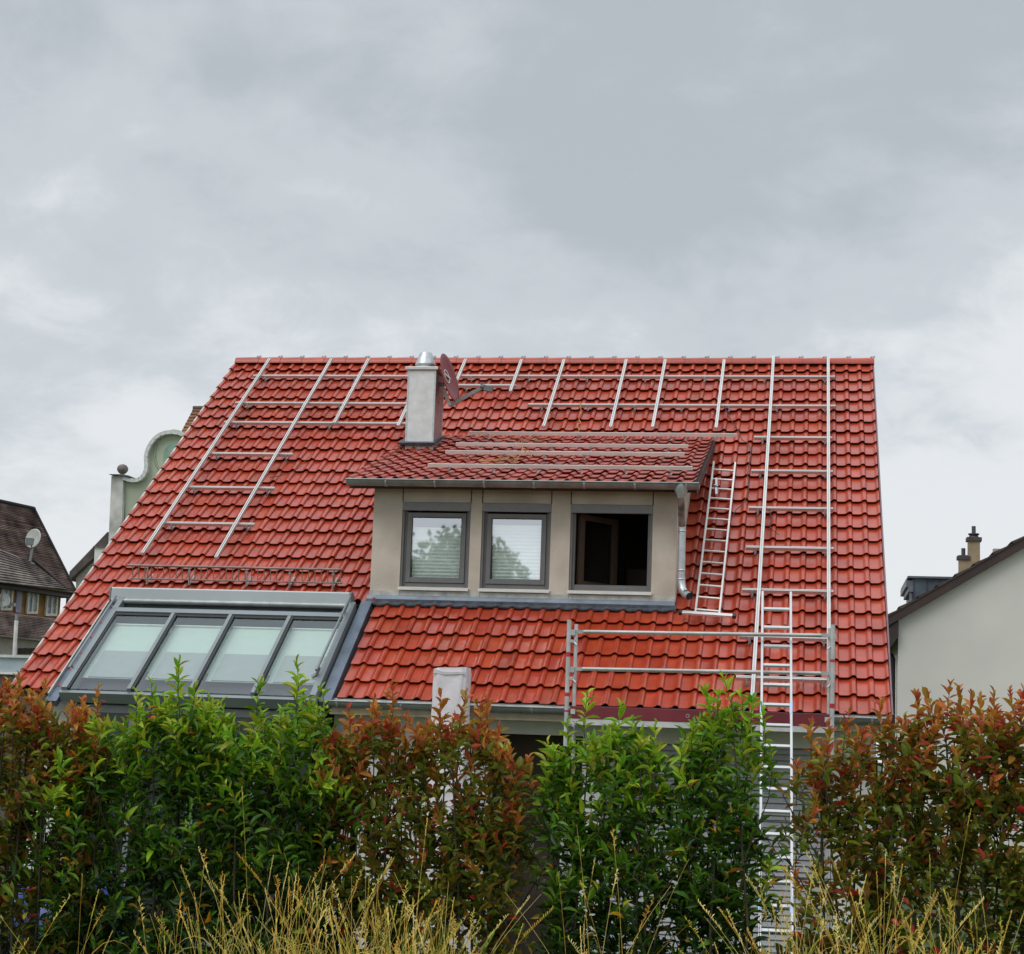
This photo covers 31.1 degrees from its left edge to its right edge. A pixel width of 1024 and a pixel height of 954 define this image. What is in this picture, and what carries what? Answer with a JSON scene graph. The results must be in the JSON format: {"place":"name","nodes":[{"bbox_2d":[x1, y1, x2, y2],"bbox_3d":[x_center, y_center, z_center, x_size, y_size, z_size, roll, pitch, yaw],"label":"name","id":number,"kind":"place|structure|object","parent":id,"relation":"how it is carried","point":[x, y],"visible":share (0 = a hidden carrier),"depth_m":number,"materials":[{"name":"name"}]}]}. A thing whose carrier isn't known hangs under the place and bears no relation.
{"place":"outdoors","nodes":[
{"label":"outdoors","id":0,"kind":"place"},
{"bbox_2d":[0,499,75,654],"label":"brown tiled house","id":1,"kind":"structure","parent":0,"point":[40,588],"depth_m":68.16,"materials":[{"name":"tile"}]},
{"bbox_2d":[0,589,13,609],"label":"window","id":2,"kind":"structure","parent":1,"relation":"in","point":[10,592],"depth_m":66.60,"materials":[{"name":"glass"}]},
{"bbox_2d":[0,593,15,607],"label":"satellite dish","id":3,"kind":"object","parent":1,"relation":"attached to","point":[6,601],"visible":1,"depth_m":66.44,"materials":[{"name":"white metal"}]},
{"bbox_2d":[25,592,38,613],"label":"window","id":4,"kind":"structure","parent":1,"relation":"in","point":[32,599],"depth_m":67.98,"materials":[{"name":"glass"}]},
{"bbox_2d":[25,529,40,564],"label":"satellite dish","id":5,"kind":"object","parent":1,"relation":"attached to","point":[33,537],"visible":1,"depth_m":68.27,"materials":[{"name":"white metal"}]},
{"bbox_2d":[44,595,58,615],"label":"window","id":6,"kind":"structure","parent":1,"relation":"in","point":[51,602],"depth_m":69.07,"materials":[{"name":"glass"}]},
{"bbox_2d":[4,871,125,953],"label":"tarpaulin","id":7,"kind":"object","parent":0,"point":[42,911],"visible":0.01,"depth_m":15.06,"materials":[{"name":"plastic"}]},
{"bbox_2d":[69,532,108,595],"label":"pale gabled house","id":8,"kind":"structure","parent":0,"point":[80,570],"depth_m":103.84,"materials":[{"name":"grey paint"}]},
{"bbox_2d":[181,406,202,432],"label":"red roofed house","id":9,"kind":"structure","parent":0,"point":[196,410],"depth_m":99.58,"materials":[{"name":"orange brick"}]},
{"bbox_2d":[0,762,1023,953],"bbox_3d":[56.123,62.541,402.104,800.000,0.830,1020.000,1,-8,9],"label":"ground","id":10,"kind":"structure","parent":0,"point":[906,907],"depth_m":30.32,"materials":[{"name":"soil"}]},
{"bbox_2d":[0,655,45,871],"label":"flat roofed annexe","id":11,"kind":"structure","parent":10,"relation":"on","point":[10,665],"depth_m":31.29,"materials":[{"name":"white paint"}]},
{"bbox_2d":[12,614,17,654],"bbox_3d":[-9.054,3.082,33.466,0.086,1.166,0.070,1,-8,9],"label":"vent pole","id":12,"kind":"object","parent":11,"relation":"on","point":[15,635],"visible":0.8,"depth_m":33.47,"materials":[{"name":"silver metal"}]},
{"bbox_2d":[0,669,131,953],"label":"photinia shrub","id":13,"kind":"object","parent":10,"relation":"on","point":[42,735],"visible":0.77,"depth_m":13.63,"materials":[{"name":"green plant"}]},
{"bbox_2d":[0,654,275,953],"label":"laurel shrub","id":14,"kind":"object","parent":10,"relation":"on","point":[178,771],"visible":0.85,"depth_m":13.46,"materials":[{"name":"green plant"}]},
{"bbox_2d":[93,429,184,562],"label":"gabled townhouse","id":15,"kind":"structure","parent":10,"relation":"on","point":[127,491],"depth_m":83.24,"materials":[{"name":"paint"}]},
{"bbox_2d":[184,654,370,953],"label":"laurel shrub","id":16,"kind":"object","parent":10,"relation":"on","point":[291,798],"visible":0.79,"depth_m":13.32,"materials":[{"name":"green plant"}]},
{"bbox_2d":[292,679,465,953],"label":"photinia shrub","id":17,"kind":"object","parent":10,"relation":"on","point":[387,729],"visible":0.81,"depth_m":13.26,"materials":[{"name":"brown plant"}]},
{"bbox_2d":[422,667,470,941],"bbox_3d":[-0.711,3.567,20.145,0.449,2.953,0.352,1,-8,9],"label":"wrapped post","id":18,"kind":"object","parent":10,"relation":"on","point":[451,682],"visible":0.26,"depth_m":20.17,"materials":[{"name":"white plastic"}]},
{"bbox_2d":[11,352,892,953],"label":"tiled house","id":19,"kind":"structure","parent":10,"relation":"on","point":[357,566],"depth_m":23.01,"materials":[{"name":"tile"}]},
{"bbox_2d":[141,358,407,559],"bbox_3d":[-2.984,-0.411,26.690,3.113,3.792,5.203,1,-8,9],"label":"rail frame","id":20,"kind":"object","parent":19,"relation":"attached to","point":[277,453],"visible":0.81,"depth_m":27.40,"materials":[{"name":"metal"}]},
{"bbox_2d":[270,453,311,477],"bbox_3d":[-3.123,-0.175,26.388,0.172,0.463,0.767,-6,-11,42],"label":"cable","id":21,"kind":"object","parent":19,"relation":"on","point":[294,470],"visible":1,"depth_m":26.26,"materials":[{"name":"black rubber"}]},
{"bbox_2d":[397,502,470,590],"bbox_3d":[-0.957,0.876,23.061,0.900,1.113,0.185,1,-8,9],"label":"window","id":22,"kind":"structure","parent":19,"relation":"in","point":[440,555],"depth_m":23.10,"materials":[{"name":"grey glass"}]},
{"bbox_2d":[440,353,493,406],"bbox_3d":[-0.686,-1.361,26.088,0.775,0.765,0.594,4,-8,-12],"label":"satellite dish","id":23,"kind":"object","parent":19,"relation":"attached to","point":[450,382],"visible":1,"depth_m":26.02,"materials":[{"name":"red metal"}]},
{"bbox_2d":[480,442,531,462],"bbox_3d":[0.094,-0.341,24.299,0.555,0.458,1.118,-3,-9,29],"label":"cable","id":24,"kind":"object","parent":19,"relation":"on","point":[508,456],"visible":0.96,"depth_m":23.97,"materials":[{"name":"orange plastic"}]},
{"bbox_2d":[478,503,551,592],"bbox_3d":[0.048,0.887,22.895,0.897,1.113,0.185,1,-8,9],"label":"window","id":25,"kind":"structure","parent":19,"relation":"in","point":[520,557],"depth_m":22.94,"materials":[{"name":"grey glass"}]},
{"bbox_2d":[493,439,546,441],"bbox_3d":[0.097,-0.516,25.874,0.779,0.077,0.220,1,-8,9],"label":"cable","id":26,"kind":"object","parent":19,"relation":"on","point":[519,440],"visible":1,"depth_m":25.89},
{"bbox_2d":[490,734,582,953],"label":"doorway","id":27,"kind":"structure","parent":19,"relation":"in","point":[523,744],"depth_m":21.41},
{"bbox_2d":[428,463,692,474],"bbox_3d":[0.590,-0.086,22.984,3.334,0.127,0.203,1,-8,9],"label":"mounting rail","id":28,"kind":"object","parent":19,"relation":"attached to","point":[542,466],"visible":1,"depth_m":22.92,"materials":[{"name":"metal"}]},
{"bbox_2d":[445,450,684,460],"bbox_3d":[0.686,-0.271,24.170,3.163,0.127,0.203,1,-8,9],"label":"mounting rail","id":29,"kind":"object","parent":19,"relation":"attached to","point":[583,453],"visible":0.94,"depth_m":24.11,"materials":[{"name":"metal"}]},
{"bbox_2d":[456,442,687,451],"bbox_3d":[0.805,-0.388,24.922,3.170,0.127,0.203,1,-8,9],"label":"mounting rail","id":30,"kind":"object","parent":19,"relation":"attached to","point":[589,445],"visible":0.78,"depth_m":24.86,"materials":[{"name":"metal"}]},
{"bbox_2d":[469,431,736,441],"bbox_3d":[1.269,-0.565,26.027,3.804,0.127,0.203,1,-8,9],"label":"mounting rail","id":31,"kind":"object","parent":19,"relation":"attached to","point":[623,434],"visible":0.99,"depth_m":25.96,"materials":[{"name":"metal"}]},
{"bbox_2d":[567,504,652,594],"bbox_3d":[1.267,0.941,22.966,1.043,1.113,0.727,1,-8,9],"label":"window","id":32,"kind":"structure","parent":19,"relation":"in","point":[595,588],"depth_m":22.76,"materials":[{"name":"grey glass"}]},
{"bbox_2d":[456,355,835,694],"bbox_3d":[1.427,0.267,24.746,5.802,5.550,7.626,1,-8,9],"label":"rail frame","id":33,"kind":"object","parent":19,"relation":"attached to","point":[827,550],"visible":0.98,"depth_m":26.41,"materials":[{"name":"metal"}]},
{"bbox_2d":[678,461,735,618],"bbox_3d":[2.639,0.734,23.748,0.692,2.425,3.376,1,-8,9],"label":"ladder","id":34,"kind":"object","parent":19,"relation":"on","point":[709,612],"visible":1,"depth_m":23.34,"materials":[{"name":"metal"}]},
{"bbox_2d":[724,406,750,517],"bbox_3d":[3.183,-0.260,25.669,0.335,2.009,2.685,2,-8,4],"label":"cable","id":35,"kind":"object","parent":19,"relation":"on","point":[748,465],"visible":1,"depth_m":25.56,"materials":[{"name":"black rubber"}]},
{"bbox_2d":[401,687,550,953],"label":"photinia shrub","id":36,"kind":"object","parent":10,"relation":"on","point":[480,841],"visible":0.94,"depth_m":13.08,"materials":[{"name":"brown plant"}]},
{"bbox_2d":[7,787,1015,953],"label":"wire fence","id":37,"kind":"object","parent":10,"relation":"on","point":[353,847],"visible":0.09,"depth_m":13.59,"materials":[{"name":"grey metal"}]},
{"bbox_2d":[512,688,705,953],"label":"laurel shrub","id":38,"kind":"object","parent":10,"relation":"on","point":[570,813],"visible":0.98,"depth_m":12.93,"materials":[{"name":"green plant"}]},
{"bbox_2d":[558,620,835,953],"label":"scaffold","id":39,"kind":"object","parent":10,"relation":"on","point":[680,717],"visible":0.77,"depth_m":19.86,"materials":[{"name":"silver metal"}]},
{"bbox_2d":[628,670,791,953],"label":"laurel shrub","id":40,"kind":"object","parent":10,"relation":"on","point":[710,892],"visible":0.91,"depth_m":12.86,"materials":[{"name":"green plant"}]},
{"bbox_2d":[758,591,793,953],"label":"ladder","id":41,"kind":"object","parent":10,"relation":"on","point":[777,767],"visible":0.79,"depth_m":18.98,"materials":[{"name":"metal"}]},
{"bbox_2d":[773,696,918,953],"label":"photinia shrub","id":42,"kind":"object","parent":10,"relation":"on","point":[856,849],"visible":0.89,"depth_m":12.73,"materials":[{"name":"green plant"}]},
{"bbox_2d":[869,679,1023,953],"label":"photinia shrub","id":43,"kind":"object","parent":10,"relation":"on","point":[959,797],"visible":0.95,"depth_m":12.54,"materials":[{"name":"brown plant"}]},
{"bbox_2d":[0,0,1023,762],"label":"sky","id":44,"kind":"structure","parent":0,"point":[189,188],"materials":[{"name":"grey"}]},
{"bbox_2d":[1,789,1023,953],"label":"dry grass","id":45,"kind":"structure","parent":0,"point":[429,946],"depth_m":8.94,"materials":[{"name":"yellow plant"}]},
{"bbox_2d":[882,526,1023,852],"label":"cream house","id":46,"kind":"structure","parent":0,"point":[964,625],"depth_m":49.30,"materials":[{"name":"beige paint"}]}
]}

